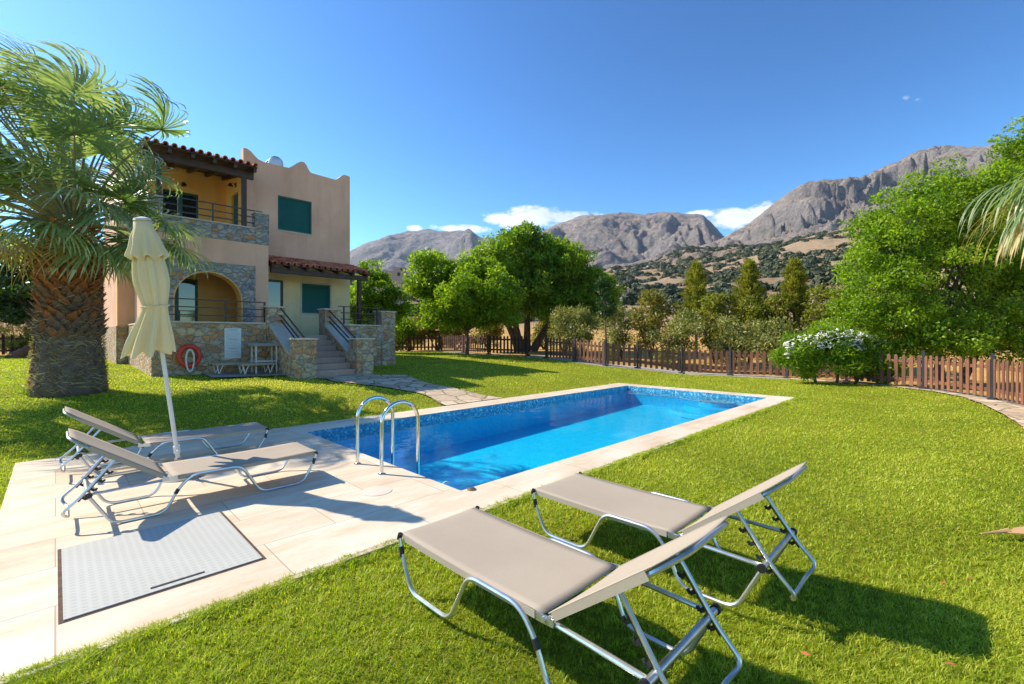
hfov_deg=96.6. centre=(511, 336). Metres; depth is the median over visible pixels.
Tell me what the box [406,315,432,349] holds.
shrub
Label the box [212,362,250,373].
bench
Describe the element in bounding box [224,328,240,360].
notice board
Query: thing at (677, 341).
shrub
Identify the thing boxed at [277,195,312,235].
window
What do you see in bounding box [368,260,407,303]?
distant house
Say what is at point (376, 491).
skimmer lid
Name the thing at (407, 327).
shrub
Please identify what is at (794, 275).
conifer
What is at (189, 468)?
sun lounger
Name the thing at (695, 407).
pool step
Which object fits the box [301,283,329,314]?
window
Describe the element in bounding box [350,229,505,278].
mountain
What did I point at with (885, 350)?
shrub
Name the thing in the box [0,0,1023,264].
sky
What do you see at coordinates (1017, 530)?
dry palm stalk
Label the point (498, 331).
shrub
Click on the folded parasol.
(147, 254)
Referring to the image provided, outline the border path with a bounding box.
[788,377,1023,428]
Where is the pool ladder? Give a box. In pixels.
[354,395,419,474]
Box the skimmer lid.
[361,486,391,495]
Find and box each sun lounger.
[58,406,269,476]
[60,428,318,522]
[397,506,741,683]
[531,462,815,606]
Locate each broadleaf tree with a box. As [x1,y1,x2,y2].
[0,225,103,358]
[350,259,416,329]
[398,247,528,354]
[470,219,625,351]
[825,152,1023,382]
[972,116,1023,301]
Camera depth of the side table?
13.27 m
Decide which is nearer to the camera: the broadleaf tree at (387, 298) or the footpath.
the footpath
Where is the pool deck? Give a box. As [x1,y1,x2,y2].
[0,383,793,683]
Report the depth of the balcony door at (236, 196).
17.19 m
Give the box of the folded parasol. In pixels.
[120,217,198,482]
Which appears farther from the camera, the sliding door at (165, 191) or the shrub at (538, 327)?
the shrub at (538, 327)
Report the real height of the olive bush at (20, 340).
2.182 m
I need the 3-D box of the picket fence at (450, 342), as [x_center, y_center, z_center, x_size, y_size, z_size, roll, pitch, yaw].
[-3.450,0.474,27.066,10.442,1.208,2.168,0,0,24]
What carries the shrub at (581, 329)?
on the ground at (817, 244)
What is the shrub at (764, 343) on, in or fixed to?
on the ground at (817, 244)
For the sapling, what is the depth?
22.35 m
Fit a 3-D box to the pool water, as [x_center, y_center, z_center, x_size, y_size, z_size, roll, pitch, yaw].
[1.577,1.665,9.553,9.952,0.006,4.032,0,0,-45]
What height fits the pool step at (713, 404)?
0.358 m
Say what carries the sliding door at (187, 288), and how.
in the holiday villa
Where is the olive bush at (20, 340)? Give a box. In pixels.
[0,322,33,352]
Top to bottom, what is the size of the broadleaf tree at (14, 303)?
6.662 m
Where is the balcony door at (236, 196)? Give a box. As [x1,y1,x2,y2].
[234,194,237,224]
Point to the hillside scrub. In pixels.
(718, 281)
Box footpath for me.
[317,374,502,404]
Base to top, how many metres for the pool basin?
0.699 m
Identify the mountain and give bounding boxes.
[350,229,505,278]
[542,212,723,269]
[699,143,1023,246]
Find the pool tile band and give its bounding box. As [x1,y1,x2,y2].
[308,386,764,442]
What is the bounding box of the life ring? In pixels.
[177,344,201,371]
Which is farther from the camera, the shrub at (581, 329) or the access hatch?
the shrub at (581, 329)
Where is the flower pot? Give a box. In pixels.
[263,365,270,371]
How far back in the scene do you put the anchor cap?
4.60 m
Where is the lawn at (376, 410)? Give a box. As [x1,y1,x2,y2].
[0,352,1023,683]
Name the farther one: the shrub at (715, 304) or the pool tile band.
the shrub at (715, 304)
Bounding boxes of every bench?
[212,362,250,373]
[237,362,274,373]
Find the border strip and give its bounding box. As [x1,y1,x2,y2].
[397,351,787,378]
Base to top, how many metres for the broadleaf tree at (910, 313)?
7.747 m
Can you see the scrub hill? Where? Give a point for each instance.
(717, 254)
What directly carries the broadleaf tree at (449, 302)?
on the lawn at (376, 410)
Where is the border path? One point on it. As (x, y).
(1014, 411)
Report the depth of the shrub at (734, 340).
20.74 m
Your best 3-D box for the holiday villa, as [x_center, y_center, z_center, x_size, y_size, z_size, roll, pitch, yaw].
[-10.359,-2.800,17.798,7.580,8.300,14.180,0,0,-45]
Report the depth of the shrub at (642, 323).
23.66 m
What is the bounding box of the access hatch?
[57,511,266,624]
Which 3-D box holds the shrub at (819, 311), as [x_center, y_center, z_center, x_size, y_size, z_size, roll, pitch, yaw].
[14.512,-0.495,20.530,3.335,3.878,2.538,0,0,0]
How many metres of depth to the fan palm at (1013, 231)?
5.13 m
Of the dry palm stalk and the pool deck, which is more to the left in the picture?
the pool deck
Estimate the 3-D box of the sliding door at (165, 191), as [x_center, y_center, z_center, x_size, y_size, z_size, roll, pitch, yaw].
[-12.381,-4.325,17.048,1.100,2.150,0.060,0,0,-45]
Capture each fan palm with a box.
[0,30,218,397]
[957,170,1023,269]
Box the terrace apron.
[203,370,284,376]
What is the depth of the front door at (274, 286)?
17.12 m
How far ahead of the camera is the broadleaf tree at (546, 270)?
28.13 m
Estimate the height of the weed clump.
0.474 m
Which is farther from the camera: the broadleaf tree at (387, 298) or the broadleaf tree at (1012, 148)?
the broadleaf tree at (387, 298)
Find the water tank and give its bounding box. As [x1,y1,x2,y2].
[266,156,282,165]
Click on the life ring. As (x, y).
(187, 366)
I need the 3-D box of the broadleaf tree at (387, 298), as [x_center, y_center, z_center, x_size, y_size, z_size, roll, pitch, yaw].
[-7.774,-1.746,26.109,4.645,5.406,3.463,0,0,0]
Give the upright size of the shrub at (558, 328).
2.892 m
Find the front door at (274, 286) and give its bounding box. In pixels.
[268,279,281,305]
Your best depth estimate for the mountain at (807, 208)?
1077.07 m
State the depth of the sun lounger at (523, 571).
2.26 m
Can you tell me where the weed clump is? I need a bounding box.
[15,383,45,396]
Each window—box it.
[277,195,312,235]
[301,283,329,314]
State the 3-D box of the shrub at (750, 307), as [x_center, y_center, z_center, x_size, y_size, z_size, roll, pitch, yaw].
[12.157,-0.416,21.921,3.110,3.647,2.426,0,0,0]
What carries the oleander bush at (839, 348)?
on the ground at (817, 244)
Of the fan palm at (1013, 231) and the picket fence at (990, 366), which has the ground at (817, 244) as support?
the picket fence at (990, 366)
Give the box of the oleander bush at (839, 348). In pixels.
[766,320,918,383]
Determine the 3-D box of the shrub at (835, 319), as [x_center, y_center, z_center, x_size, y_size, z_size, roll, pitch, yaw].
[13.373,-0.125,18.386,3.115,3.341,2.316,0,0,0]
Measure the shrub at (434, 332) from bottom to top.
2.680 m
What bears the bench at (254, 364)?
on the terrace apron
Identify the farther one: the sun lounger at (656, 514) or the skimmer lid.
the skimmer lid
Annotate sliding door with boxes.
[163,189,197,218]
[175,279,196,320]
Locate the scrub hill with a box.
[649,246,747,263]
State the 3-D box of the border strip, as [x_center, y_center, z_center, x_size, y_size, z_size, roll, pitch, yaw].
[1.482,1.235,23.155,21.468,0.660,2.886,0,0,36]
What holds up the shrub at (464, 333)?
on the ground at (817, 244)
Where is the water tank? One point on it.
(275, 160)
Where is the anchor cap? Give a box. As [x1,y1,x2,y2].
[467,487,475,490]
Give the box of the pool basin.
[336,394,741,490]
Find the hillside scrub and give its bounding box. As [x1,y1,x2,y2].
[350,196,1011,323]
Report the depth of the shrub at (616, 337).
23.17 m
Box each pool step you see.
[669,405,711,419]
[684,403,731,413]
[699,400,735,407]
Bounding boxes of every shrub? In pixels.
[395,316,419,350]
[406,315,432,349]
[420,314,463,349]
[439,326,483,347]
[472,324,504,347]
[531,316,567,349]
[547,304,582,353]
[561,303,600,355]
[596,302,634,358]
[618,287,679,358]
[644,307,707,365]
[696,291,743,363]
[707,315,767,367]
[732,291,794,365]
[742,314,807,369]
[795,283,858,366]
[815,297,871,368]
[864,341,916,386]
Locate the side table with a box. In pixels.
[248,343,278,373]
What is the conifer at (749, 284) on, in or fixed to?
on the ground at (817, 244)
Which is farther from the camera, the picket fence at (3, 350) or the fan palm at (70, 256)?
the picket fence at (3, 350)
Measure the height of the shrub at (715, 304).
3.652 m
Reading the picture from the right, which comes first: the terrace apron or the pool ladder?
the pool ladder
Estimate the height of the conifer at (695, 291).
5.406 m
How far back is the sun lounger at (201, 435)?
5.50 m
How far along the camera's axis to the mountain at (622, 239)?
1800.91 m
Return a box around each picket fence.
[0,334,30,354]
[395,335,529,355]
[543,335,1023,404]
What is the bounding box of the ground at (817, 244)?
[0,218,1023,430]
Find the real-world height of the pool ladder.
1.390 m
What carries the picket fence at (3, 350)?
on the lawn at (376, 410)
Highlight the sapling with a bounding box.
[592,276,617,358]
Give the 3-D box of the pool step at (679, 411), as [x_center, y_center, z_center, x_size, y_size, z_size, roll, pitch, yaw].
[5.194,2.070,12.081,1.250,0.120,2.498,0,0,-45]
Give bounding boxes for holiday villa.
[103,136,396,379]
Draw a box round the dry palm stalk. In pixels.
[980,526,1023,534]
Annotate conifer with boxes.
[668,260,716,357]
[726,257,770,362]
[771,257,812,361]

